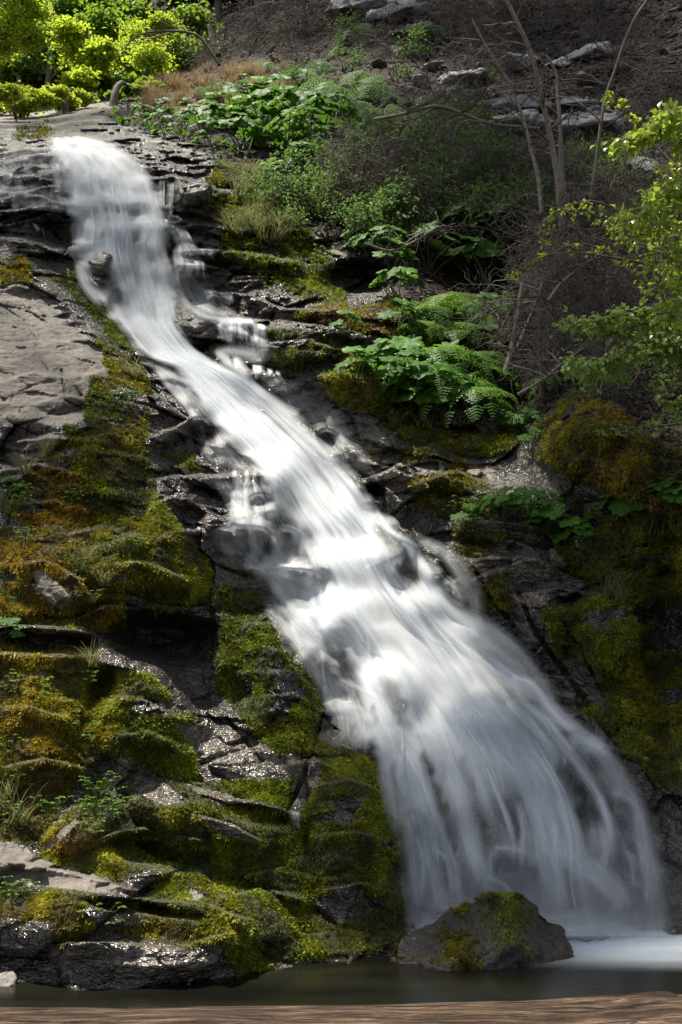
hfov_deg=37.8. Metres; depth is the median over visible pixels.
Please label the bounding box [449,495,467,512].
herb
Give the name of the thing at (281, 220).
grass tuft
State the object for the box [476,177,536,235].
shrub
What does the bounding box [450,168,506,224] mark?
shrub
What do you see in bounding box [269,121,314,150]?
shrub
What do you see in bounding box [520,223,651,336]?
dead brush
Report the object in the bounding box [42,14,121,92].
tree
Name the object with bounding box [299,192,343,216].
grass tuft
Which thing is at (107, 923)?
herb
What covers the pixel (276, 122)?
bracken
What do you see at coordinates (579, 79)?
fallen stick
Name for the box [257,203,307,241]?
grass tuft
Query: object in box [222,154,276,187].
grass tuft
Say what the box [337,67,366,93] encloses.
shrub
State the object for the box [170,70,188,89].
grass tuft
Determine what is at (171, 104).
grass tuft
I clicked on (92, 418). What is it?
herb
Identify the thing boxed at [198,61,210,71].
grass tuft
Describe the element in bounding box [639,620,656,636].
herb
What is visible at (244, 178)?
grass tuft
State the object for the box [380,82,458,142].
dead brush
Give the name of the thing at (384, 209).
shrub
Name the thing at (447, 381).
fern
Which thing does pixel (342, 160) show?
shrub
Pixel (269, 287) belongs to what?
herb
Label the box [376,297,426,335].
umbrella plant
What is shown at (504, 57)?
dead brush
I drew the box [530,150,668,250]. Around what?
dead brush
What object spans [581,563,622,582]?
herb
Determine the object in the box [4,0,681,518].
leaf litter
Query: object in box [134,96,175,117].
umbrella plant
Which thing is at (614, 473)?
herb
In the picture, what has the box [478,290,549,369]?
dead brush
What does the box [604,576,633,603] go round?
grass tuft
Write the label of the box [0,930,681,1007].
pool water
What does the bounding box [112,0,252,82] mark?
arching branch
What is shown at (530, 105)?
rock outcrop
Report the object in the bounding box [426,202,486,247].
umbrella plant
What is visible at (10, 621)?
umbrella plant
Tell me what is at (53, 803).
herb
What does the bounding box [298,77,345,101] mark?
bracken
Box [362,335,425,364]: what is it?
umbrella plant
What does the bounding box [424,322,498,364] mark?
fern
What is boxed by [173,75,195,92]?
grass tuft
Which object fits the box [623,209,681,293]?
dead brush
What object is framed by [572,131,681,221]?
dead brush
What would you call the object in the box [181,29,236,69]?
dead brush
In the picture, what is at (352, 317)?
umbrella plant
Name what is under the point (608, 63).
dead brush
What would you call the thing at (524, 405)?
herb
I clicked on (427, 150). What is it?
dead brush
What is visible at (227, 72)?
grass tuft
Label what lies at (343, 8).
rock outcrop
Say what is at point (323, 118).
umbrella plant
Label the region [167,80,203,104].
grass tuft
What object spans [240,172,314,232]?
shrub
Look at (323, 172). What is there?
shrub
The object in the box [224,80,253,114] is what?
shrub
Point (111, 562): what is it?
herb
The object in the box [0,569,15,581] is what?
herb
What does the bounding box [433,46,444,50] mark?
stone
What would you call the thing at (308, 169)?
shrub
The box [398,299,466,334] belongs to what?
fern
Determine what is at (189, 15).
tree
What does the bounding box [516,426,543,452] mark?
umbrella plant
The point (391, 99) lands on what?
stone
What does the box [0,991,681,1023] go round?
fallen log
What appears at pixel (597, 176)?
shrub
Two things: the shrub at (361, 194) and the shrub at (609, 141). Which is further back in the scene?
the shrub at (609, 141)
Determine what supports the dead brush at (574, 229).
on the hillside
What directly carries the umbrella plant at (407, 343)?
on the hillside
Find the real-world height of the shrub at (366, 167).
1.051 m
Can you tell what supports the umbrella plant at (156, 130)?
on the hillside
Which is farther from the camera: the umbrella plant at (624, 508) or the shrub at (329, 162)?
the shrub at (329, 162)
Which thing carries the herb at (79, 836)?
on the hillside
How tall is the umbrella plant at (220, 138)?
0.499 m
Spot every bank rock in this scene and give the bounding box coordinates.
[466,469,482,477]
[487,479,509,488]
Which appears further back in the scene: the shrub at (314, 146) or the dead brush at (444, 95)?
the dead brush at (444, 95)
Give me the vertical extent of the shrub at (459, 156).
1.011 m
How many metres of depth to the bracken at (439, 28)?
31.80 m
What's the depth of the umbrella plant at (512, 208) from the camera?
17.46 m
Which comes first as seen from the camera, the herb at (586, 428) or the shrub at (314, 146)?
the herb at (586, 428)
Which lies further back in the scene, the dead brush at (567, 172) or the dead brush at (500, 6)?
the dead brush at (500, 6)
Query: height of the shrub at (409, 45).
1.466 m
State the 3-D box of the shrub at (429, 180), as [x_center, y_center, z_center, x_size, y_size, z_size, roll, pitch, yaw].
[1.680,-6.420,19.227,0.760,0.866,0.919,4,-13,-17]
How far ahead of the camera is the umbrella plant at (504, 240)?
17.26 m
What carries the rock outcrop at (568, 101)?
on the hillside
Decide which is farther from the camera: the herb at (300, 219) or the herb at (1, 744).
the herb at (300, 219)
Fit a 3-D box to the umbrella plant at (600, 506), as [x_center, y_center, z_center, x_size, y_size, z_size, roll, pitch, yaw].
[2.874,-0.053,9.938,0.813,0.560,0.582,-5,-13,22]
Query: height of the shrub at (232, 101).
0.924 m
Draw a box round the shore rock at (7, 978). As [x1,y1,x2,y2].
[0,971,16,986]
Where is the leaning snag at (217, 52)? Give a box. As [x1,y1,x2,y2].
[208,23,221,57]
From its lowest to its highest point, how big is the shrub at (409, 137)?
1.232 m
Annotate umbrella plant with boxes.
[0,475,22,503]
[0,616,26,647]
[110,103,156,126]
[124,104,169,130]
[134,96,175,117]
[143,108,196,136]
[152,97,193,121]
[159,112,211,140]
[173,97,237,130]
[175,97,219,115]
[187,116,241,146]
[194,87,259,118]
[206,112,270,150]
[222,87,297,134]
[223,73,285,110]
[238,73,307,109]
[249,105,329,151]
[256,86,335,130]
[256,157,293,184]
[280,95,363,145]
[284,141,318,172]
[304,86,360,125]
[328,310,362,337]
[333,345,375,382]
[340,225,407,264]
[345,342,433,398]
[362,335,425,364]
[364,360,457,415]
[369,266,418,298]
[371,336,455,370]
[372,238,418,275]
[375,349,477,409]
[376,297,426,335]
[388,384,454,427]
[394,220,478,274]
[416,340,501,377]
[419,384,455,428]
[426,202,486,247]
[429,236,514,288]
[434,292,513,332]
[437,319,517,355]
[438,377,494,425]
[450,503,489,531]
[464,206,528,228]
[469,201,547,247]
[471,485,537,521]
[475,364,529,414]
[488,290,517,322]
[490,489,562,523]
[495,407,540,435]
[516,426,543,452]
[521,503,600,546]
[553,517,594,551]
[590,493,635,533]
[612,481,681,535]
[647,477,681,528]
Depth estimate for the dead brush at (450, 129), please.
20.66 m
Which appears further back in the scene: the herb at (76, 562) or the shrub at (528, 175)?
the shrub at (528, 175)
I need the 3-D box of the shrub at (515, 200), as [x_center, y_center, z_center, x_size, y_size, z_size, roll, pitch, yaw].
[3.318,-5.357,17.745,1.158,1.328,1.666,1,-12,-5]
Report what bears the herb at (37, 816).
on the hillside
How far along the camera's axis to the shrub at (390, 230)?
16.47 m
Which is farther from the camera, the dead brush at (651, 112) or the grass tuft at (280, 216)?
the dead brush at (651, 112)
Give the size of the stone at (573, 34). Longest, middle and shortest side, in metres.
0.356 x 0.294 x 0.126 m
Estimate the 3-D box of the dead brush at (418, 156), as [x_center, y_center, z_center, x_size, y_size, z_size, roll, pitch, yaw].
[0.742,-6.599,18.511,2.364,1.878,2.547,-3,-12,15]
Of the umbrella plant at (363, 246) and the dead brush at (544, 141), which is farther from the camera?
the dead brush at (544, 141)
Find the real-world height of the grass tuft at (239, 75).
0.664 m
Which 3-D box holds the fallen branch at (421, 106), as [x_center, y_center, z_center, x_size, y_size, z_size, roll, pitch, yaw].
[2.546,-7.235,17.439,3.596,2.208,2.752,10,-15,-38]
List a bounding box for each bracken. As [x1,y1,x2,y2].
[190,85,209,95]
[198,82,233,100]
[211,107,265,130]
[239,75,265,86]
[244,100,283,122]
[247,59,278,71]
[248,97,280,110]
[255,110,286,126]
[267,80,293,92]
[284,68,320,86]
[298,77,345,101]
[305,59,334,72]
[307,85,336,102]
[326,47,352,57]
[331,30,360,47]
[338,70,388,86]
[340,23,377,41]
[340,97,375,115]
[346,76,404,109]
[360,104,412,127]
[412,94,447,112]
[417,23,450,36]
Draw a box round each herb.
[0,492,34,512]
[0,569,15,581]
[0,579,30,607]
[0,669,23,697]
[0,734,28,763]
[0,800,22,825]
[0,875,39,900]
[1,769,38,793]
[1,815,42,837]
[4,481,39,501]
[8,672,53,705]
[11,526,43,546]
[30,795,73,818]
[39,526,64,542]
[47,546,75,560]
[50,484,71,499]
[55,488,86,505]
[57,716,99,747]
[63,555,91,568]
[63,901,126,938]
[65,815,105,840]
[74,586,106,602]
[74,668,97,688]
[74,796,134,823]
[79,771,126,800]
[80,408,111,425]
[82,393,121,412]
[84,791,121,813]
[95,490,121,504]
[96,672,114,684]
[101,555,119,568]
[104,387,137,409]
[105,532,154,551]
[120,379,145,400]
[215,145,239,157]
[223,159,248,174]
[230,191,256,205]
[247,211,265,222]
[263,279,286,292]
[275,257,292,270]
[277,264,295,277]
[280,213,310,226]
[310,243,334,261]
[310,253,331,268]
[358,373,384,393]
[442,502,459,514]
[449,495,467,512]
[469,506,508,531]
[476,488,497,502]
[516,401,532,414]
[521,515,565,532]
[524,414,552,431]
[547,603,582,621]
[551,478,579,494]
[557,493,590,512]
[573,528,633,564]
[573,531,611,553]
[578,421,598,435]
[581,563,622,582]
[588,378,633,401]
[607,467,620,480]
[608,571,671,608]
[618,430,635,442]
[633,511,660,525]
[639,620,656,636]
[644,602,670,626]
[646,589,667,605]
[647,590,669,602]
[648,456,673,475]
[651,469,681,489]
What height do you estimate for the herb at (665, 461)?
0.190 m
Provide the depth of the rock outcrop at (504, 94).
25.34 m
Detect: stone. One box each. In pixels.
[371,58,386,66]
[387,96,396,102]
[412,74,427,86]
[421,60,443,69]
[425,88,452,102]
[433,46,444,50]
[475,99,498,109]
[551,103,556,111]
[571,31,580,36]
[577,71,600,84]
[583,86,593,90]
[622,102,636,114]
[658,48,667,52]
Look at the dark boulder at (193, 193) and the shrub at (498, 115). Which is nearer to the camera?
the dark boulder at (193, 193)
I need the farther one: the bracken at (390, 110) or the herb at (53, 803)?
the bracken at (390, 110)
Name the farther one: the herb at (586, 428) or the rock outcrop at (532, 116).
the rock outcrop at (532, 116)
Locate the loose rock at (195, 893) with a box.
[189,887,205,898]
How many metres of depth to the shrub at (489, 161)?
18.68 m
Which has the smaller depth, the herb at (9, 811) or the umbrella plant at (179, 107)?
the herb at (9, 811)
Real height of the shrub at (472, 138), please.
1.731 m
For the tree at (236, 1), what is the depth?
46.09 m
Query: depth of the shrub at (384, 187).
17.40 m
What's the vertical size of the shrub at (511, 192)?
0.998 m
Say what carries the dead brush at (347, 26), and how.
on the hillside
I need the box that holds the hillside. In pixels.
[0,0,681,989]
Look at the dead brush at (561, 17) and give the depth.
31.62 m
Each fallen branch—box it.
[365,207,473,251]
[374,26,600,168]
[498,315,632,394]
[509,193,667,311]
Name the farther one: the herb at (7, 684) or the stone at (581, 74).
the stone at (581, 74)
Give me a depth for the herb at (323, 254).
15.71 m
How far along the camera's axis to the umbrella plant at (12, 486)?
9.73 m
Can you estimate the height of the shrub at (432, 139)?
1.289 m
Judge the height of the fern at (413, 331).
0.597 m
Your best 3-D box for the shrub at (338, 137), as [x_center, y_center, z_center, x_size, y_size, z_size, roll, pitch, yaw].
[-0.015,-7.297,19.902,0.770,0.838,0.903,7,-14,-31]
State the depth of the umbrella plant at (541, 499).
10.33 m
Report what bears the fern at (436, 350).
on the hillside
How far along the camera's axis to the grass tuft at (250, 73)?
30.92 m
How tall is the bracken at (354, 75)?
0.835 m
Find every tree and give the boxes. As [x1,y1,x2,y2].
[0,0,56,66]
[0,0,88,92]
[0,76,62,118]
[30,82,99,112]
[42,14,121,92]
[65,0,169,74]
[92,66,166,97]
[103,80,154,106]
[109,11,183,80]
[113,0,166,20]
[126,0,227,73]
[155,0,198,28]
[195,0,234,18]
[234,0,252,8]
[254,0,266,13]
[500,91,681,280]
[550,288,681,437]
[589,97,681,338]
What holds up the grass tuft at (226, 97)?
on the hillside
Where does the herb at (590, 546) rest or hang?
on the hillside
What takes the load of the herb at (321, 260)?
on the hillside
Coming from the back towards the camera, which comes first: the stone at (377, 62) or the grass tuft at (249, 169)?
the stone at (377, 62)
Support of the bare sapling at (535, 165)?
on the hillside
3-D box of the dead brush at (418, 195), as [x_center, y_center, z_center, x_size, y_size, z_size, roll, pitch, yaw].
[1.513,-5.228,17.303,2.496,2.254,3.152,11,-16,-42]
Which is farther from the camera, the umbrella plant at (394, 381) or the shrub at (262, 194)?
the shrub at (262, 194)
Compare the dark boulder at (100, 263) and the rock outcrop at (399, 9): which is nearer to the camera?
the dark boulder at (100, 263)
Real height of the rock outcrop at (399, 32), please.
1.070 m
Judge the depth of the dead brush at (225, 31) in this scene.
39.06 m
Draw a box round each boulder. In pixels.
[88,252,112,275]
[174,311,214,333]
[179,181,212,205]
[243,308,257,317]
[388,890,573,970]
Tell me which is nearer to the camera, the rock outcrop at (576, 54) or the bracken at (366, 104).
the bracken at (366, 104)
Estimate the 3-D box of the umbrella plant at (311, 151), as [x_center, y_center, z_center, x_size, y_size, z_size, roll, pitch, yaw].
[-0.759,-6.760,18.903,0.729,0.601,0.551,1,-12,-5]
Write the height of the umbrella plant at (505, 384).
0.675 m
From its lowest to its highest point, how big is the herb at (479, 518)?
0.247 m
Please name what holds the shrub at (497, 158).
on the hillside
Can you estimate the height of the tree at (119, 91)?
2.687 m
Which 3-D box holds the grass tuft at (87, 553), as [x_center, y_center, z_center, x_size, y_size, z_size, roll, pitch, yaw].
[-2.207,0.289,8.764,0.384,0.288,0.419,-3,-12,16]
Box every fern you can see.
[388,320,452,348]
[388,369,468,406]
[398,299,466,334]
[402,343,495,390]
[418,291,490,332]
[419,371,506,419]
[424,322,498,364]
[444,383,524,435]
[447,351,519,385]
[522,376,569,399]
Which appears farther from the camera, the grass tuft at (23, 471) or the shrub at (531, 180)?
the shrub at (531, 180)
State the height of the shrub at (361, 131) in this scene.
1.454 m
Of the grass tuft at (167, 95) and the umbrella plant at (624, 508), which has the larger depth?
the grass tuft at (167, 95)
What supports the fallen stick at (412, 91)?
on the hillside
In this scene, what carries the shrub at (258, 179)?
on the leaf litter
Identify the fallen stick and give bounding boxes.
[327,104,384,144]
[398,78,425,104]
[493,77,542,88]
[523,94,587,97]
[560,78,607,83]
[621,60,652,78]
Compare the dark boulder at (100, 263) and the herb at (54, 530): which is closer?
the herb at (54, 530)
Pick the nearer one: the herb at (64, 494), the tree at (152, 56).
the herb at (64, 494)
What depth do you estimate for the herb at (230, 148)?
19.10 m
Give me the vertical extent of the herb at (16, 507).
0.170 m
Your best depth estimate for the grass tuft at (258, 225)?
15.88 m
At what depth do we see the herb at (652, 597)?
9.73 m
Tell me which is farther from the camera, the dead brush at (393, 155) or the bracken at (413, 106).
the bracken at (413, 106)
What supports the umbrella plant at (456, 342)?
on the hillside
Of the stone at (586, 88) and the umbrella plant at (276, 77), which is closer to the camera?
the umbrella plant at (276, 77)
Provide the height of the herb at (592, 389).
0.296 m
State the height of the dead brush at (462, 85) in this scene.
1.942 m
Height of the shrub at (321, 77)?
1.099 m
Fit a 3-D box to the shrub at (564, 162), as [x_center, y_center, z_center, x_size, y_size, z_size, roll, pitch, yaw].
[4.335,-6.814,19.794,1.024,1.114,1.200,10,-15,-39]
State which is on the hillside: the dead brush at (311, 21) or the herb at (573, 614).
the dead brush at (311, 21)
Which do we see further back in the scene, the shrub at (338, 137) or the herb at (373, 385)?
the shrub at (338, 137)
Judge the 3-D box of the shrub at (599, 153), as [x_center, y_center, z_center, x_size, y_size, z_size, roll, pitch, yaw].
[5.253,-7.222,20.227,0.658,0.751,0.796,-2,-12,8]
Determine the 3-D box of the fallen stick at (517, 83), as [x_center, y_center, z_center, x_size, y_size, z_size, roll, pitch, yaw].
[4.406,-11.266,26.292,1.900,0.077,0.063,-5,-13,20]
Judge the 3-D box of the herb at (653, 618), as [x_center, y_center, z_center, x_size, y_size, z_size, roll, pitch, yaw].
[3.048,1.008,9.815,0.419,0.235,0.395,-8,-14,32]
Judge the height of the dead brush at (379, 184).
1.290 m
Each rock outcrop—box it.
[325,0,386,21]
[366,2,431,23]
[388,20,433,36]
[389,45,402,51]
[439,68,487,84]
[475,109,556,140]
[486,94,551,114]
[492,90,526,98]
[494,52,540,71]
[544,56,570,67]
[544,111,629,145]
[555,97,610,107]
[566,41,611,60]
[585,105,621,115]
[627,156,658,173]
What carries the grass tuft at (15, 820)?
on the hillside
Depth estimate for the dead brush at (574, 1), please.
33.65 m
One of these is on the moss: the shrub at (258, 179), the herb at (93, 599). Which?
the herb at (93, 599)
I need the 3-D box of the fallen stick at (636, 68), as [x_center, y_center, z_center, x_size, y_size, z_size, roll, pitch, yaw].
[7.809,-11.677,26.303,0.073,0.229,1.231,6,-14,-27]
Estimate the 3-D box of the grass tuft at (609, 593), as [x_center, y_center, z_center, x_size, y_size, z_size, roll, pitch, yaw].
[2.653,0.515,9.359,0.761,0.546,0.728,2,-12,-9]
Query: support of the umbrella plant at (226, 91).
on the hillside
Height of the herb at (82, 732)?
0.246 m
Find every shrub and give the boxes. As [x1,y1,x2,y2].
[201,77,227,103]
[214,95,249,118]
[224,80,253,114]
[239,167,296,214]
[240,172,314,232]
[241,166,287,200]
[245,141,312,200]
[262,82,321,125]
[263,164,311,208]
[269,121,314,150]
[269,132,333,171]
[271,60,303,86]
[274,173,322,208]
[277,184,321,217]
[278,61,305,88]
[279,164,337,212]
[283,134,325,172]
[285,81,328,119]
[287,154,350,192]
[301,58,335,89]
[301,153,345,185]
[307,150,364,196]
[314,133,367,175]
[315,116,377,169]
[319,192,366,225]
[322,197,370,241]
[325,122,363,150]
[327,192,377,227]
[329,8,362,43]
[330,32,372,68]
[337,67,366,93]
[338,95,408,151]
[339,181,384,211]
[341,143,394,188]
[346,182,410,239]
[346,183,407,233]
[349,113,379,135]
[350,184,396,214]
[354,169,425,228]
[355,187,397,223]
[361,170,424,223]
[362,205,423,264]
[363,153,440,207]
[366,182,408,208]
[367,212,406,228]
[372,122,423,170]
[390,109,443,159]
[392,21,434,58]
[392,214,435,258]
[396,204,430,229]
[397,62,416,77]
[407,111,460,161]
[411,103,458,132]
[413,158,470,220]
[414,143,458,182]
[414,150,476,211]
[415,167,444,190]
[415,202,458,244]
[421,121,520,186]
[423,146,464,174]
[425,92,466,127]
[433,103,495,156]
[434,93,507,145]
[447,109,478,137]
[447,213,480,251]
[449,83,492,124]
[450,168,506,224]
[451,186,490,228]
[458,142,514,192]
[470,106,511,134]
[471,139,549,202]
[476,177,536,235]
[478,215,515,252]
[484,66,502,82]
[484,167,554,224]
[484,180,527,213]
[485,116,518,150]
[488,183,557,228]
[496,186,557,234]
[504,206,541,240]
[506,174,555,233]
[508,169,555,214]
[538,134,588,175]
[538,138,588,183]
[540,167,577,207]
[564,130,629,164]
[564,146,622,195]
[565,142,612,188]
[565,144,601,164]
[566,155,628,201]
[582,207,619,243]
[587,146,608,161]
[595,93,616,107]
[597,132,652,183]
[618,224,680,257]
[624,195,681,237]
[625,170,681,229]
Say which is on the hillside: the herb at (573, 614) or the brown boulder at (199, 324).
the brown boulder at (199, 324)
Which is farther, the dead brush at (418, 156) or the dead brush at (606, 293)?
the dead brush at (418, 156)
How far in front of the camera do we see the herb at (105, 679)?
8.25 m
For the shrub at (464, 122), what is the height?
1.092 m
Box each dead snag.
[464,254,566,349]
[489,279,575,377]
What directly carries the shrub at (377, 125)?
on the hillside
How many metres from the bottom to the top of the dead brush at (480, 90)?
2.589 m
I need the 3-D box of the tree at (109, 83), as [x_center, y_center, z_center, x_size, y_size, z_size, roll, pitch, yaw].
[-7.090,-13.018,31.429,2.346,3.062,3.569,8,-14,-32]
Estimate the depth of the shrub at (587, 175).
18.38 m
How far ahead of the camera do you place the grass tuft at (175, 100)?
26.80 m
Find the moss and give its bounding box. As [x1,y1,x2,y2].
[0,118,681,976]
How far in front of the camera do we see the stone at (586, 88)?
25.87 m
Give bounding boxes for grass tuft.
[0,492,34,514]
[0,770,33,802]
[1,780,49,825]
[7,446,44,474]
[30,429,63,457]
[70,538,108,561]
[71,637,109,666]
[77,552,124,586]
[109,349,147,378]
[139,87,160,103]
[139,92,157,109]
[140,80,161,93]
[140,86,158,103]
[148,89,165,106]
[149,84,169,101]
[157,70,177,90]
[159,69,171,79]
[163,91,180,104]
[163,98,181,108]
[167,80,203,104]
[168,71,190,88]
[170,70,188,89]
[171,65,189,78]
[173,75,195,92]
[189,70,207,85]
[190,67,201,77]
[191,86,209,100]
[193,70,211,88]
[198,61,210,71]
[201,201,253,236]
[202,67,216,84]
[215,62,235,78]
[215,83,245,104]
[220,203,279,234]
[222,58,237,71]
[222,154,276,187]
[224,168,264,195]
[225,60,249,79]
[225,68,241,82]
[228,54,244,69]
[228,159,258,185]
[237,201,277,236]
[239,196,267,218]
[240,57,258,76]
[242,177,258,194]
[244,186,278,211]
[246,58,267,75]
[249,221,268,241]
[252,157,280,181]
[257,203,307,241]
[262,204,290,229]
[267,209,294,231]
[267,217,294,241]
[275,55,297,72]
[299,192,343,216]
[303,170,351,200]
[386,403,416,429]
[594,545,658,597]
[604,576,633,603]
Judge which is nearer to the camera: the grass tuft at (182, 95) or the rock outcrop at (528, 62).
the grass tuft at (182, 95)
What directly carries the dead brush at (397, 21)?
on the hillside
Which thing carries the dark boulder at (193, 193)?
on the hillside
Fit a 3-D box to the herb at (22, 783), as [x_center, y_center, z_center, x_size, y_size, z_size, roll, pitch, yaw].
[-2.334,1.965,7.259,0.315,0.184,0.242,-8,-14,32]
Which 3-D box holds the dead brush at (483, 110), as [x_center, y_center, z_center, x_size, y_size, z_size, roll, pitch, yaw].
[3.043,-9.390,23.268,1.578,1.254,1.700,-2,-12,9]
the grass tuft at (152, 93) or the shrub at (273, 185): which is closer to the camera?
the shrub at (273, 185)
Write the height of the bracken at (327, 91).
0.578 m
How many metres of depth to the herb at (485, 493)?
10.71 m
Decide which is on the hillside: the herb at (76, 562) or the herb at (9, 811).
the herb at (9, 811)
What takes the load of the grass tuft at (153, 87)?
on the hillside
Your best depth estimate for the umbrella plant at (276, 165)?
17.75 m
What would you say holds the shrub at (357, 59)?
on the hillside
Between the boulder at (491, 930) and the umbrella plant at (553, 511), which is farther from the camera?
the umbrella plant at (553, 511)
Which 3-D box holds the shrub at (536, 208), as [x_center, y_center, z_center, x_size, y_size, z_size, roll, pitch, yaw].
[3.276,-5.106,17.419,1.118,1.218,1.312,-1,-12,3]
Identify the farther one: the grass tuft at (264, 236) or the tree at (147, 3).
the tree at (147, 3)
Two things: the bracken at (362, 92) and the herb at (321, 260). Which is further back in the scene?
the bracken at (362, 92)
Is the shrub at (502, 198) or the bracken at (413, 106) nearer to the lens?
the shrub at (502, 198)
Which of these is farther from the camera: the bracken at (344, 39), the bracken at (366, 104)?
the bracken at (344, 39)
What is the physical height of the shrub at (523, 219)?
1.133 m
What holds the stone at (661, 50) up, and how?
on the hillside
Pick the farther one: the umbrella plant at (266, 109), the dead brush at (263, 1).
the dead brush at (263, 1)
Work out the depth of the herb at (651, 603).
9.58 m
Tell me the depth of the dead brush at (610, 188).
15.61 m
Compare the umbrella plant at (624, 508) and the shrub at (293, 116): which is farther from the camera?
the shrub at (293, 116)
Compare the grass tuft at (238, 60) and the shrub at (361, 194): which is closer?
the shrub at (361, 194)
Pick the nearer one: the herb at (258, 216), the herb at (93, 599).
the herb at (93, 599)
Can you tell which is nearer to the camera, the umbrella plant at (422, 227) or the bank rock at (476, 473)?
the bank rock at (476, 473)
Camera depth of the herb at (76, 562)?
8.62 m
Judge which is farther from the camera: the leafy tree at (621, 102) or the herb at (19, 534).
the leafy tree at (621, 102)
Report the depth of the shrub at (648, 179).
15.66 m
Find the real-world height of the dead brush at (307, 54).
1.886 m
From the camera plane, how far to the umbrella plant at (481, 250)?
17.03 m
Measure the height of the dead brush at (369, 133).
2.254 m
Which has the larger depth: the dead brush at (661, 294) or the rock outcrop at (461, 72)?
the rock outcrop at (461, 72)
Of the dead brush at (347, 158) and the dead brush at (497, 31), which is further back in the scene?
the dead brush at (497, 31)
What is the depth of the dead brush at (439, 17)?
30.22 m
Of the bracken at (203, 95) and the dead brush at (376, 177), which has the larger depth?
the bracken at (203, 95)
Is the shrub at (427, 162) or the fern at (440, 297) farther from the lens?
the shrub at (427, 162)
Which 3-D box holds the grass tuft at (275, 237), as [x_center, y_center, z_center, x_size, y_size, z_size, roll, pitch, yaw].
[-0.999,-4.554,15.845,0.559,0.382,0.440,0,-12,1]
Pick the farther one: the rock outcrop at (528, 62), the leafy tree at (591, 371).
the rock outcrop at (528, 62)
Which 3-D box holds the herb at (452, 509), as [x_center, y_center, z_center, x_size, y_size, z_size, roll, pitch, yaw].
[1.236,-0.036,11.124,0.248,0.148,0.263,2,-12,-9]
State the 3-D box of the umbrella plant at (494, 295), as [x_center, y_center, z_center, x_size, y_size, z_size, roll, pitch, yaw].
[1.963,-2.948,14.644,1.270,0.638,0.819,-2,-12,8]
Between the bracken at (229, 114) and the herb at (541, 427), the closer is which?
the herb at (541, 427)
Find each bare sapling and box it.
[443,4,557,213]
[474,0,588,230]
[506,51,593,217]
[525,0,680,205]
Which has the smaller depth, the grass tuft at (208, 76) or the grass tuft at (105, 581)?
the grass tuft at (105, 581)
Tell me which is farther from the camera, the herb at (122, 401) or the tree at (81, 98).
the tree at (81, 98)
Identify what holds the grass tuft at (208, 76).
on the hillside
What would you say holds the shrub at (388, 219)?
on the hillside
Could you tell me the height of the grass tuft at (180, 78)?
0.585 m
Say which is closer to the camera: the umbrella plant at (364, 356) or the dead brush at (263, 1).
the umbrella plant at (364, 356)
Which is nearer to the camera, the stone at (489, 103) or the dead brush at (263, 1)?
the stone at (489, 103)
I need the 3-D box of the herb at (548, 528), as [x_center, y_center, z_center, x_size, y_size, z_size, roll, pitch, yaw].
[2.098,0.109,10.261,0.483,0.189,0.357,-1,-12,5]
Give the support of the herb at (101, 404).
on the hillside
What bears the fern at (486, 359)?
on the leaf litter
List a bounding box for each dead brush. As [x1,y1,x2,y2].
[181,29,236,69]
[185,0,267,42]
[201,29,258,70]
[216,0,305,57]
[227,0,316,33]
[245,0,346,46]
[254,9,311,58]
[264,0,368,46]
[268,0,324,39]
[269,30,345,71]
[290,101,444,186]
[296,2,333,35]
[302,111,400,210]
[306,2,371,44]
[321,107,448,183]
[330,149,454,222]
[333,87,445,152]
[336,108,484,222]
[337,22,388,51]
[348,134,422,190]
[352,0,405,18]
[354,0,442,43]
[357,25,413,57]
[361,144,511,257]
[371,121,474,185]
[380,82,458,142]
[381,64,494,128]
[402,94,466,154]
[410,82,530,160]
[411,0,520,51]
[415,53,503,107]
[421,34,548,108]
[433,16,530,75]
[439,128,527,204]
[444,84,504,125]
[449,0,546,21]
[451,242,645,387]
[453,2,540,50]
[459,0,538,31]
[459,157,641,271]
[460,262,667,408]
[471,129,568,183]
[471,275,632,410]
[472,220,669,388]
[475,36,538,74]
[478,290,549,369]
[483,184,668,310]
[485,120,570,179]
[490,182,630,292]
[491,198,671,336]
[501,234,605,319]
[504,95,620,154]
[511,118,611,204]
[516,0,609,32]
[517,126,645,209]
[517,181,656,274]
[518,187,667,300]
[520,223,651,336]
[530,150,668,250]
[536,156,681,279]
[536,249,681,383]
[539,0,612,12]
[546,141,667,211]
[551,266,681,390]
[555,219,678,315]
[557,130,679,249]
[558,0,681,75]
[559,302,677,400]
[570,260,681,357]
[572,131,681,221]
[578,68,679,139]
[612,37,681,130]
[614,166,681,244]
[618,84,681,128]
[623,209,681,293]
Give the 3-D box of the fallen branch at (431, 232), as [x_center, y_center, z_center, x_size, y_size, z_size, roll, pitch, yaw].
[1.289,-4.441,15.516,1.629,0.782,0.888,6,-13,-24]
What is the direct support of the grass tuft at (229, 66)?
on the hillside
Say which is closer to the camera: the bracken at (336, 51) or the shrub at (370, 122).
the shrub at (370, 122)
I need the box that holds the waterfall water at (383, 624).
[9,138,648,935]
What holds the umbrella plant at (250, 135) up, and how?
on the hillside
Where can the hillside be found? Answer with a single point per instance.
(50, 352)
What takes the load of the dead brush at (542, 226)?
on the hillside
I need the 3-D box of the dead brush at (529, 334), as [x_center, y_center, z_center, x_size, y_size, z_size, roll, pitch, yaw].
[2.767,-2.085,12.417,2.989,2.316,2.288,-10,-16,41]
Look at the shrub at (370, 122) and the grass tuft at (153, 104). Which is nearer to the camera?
the shrub at (370, 122)

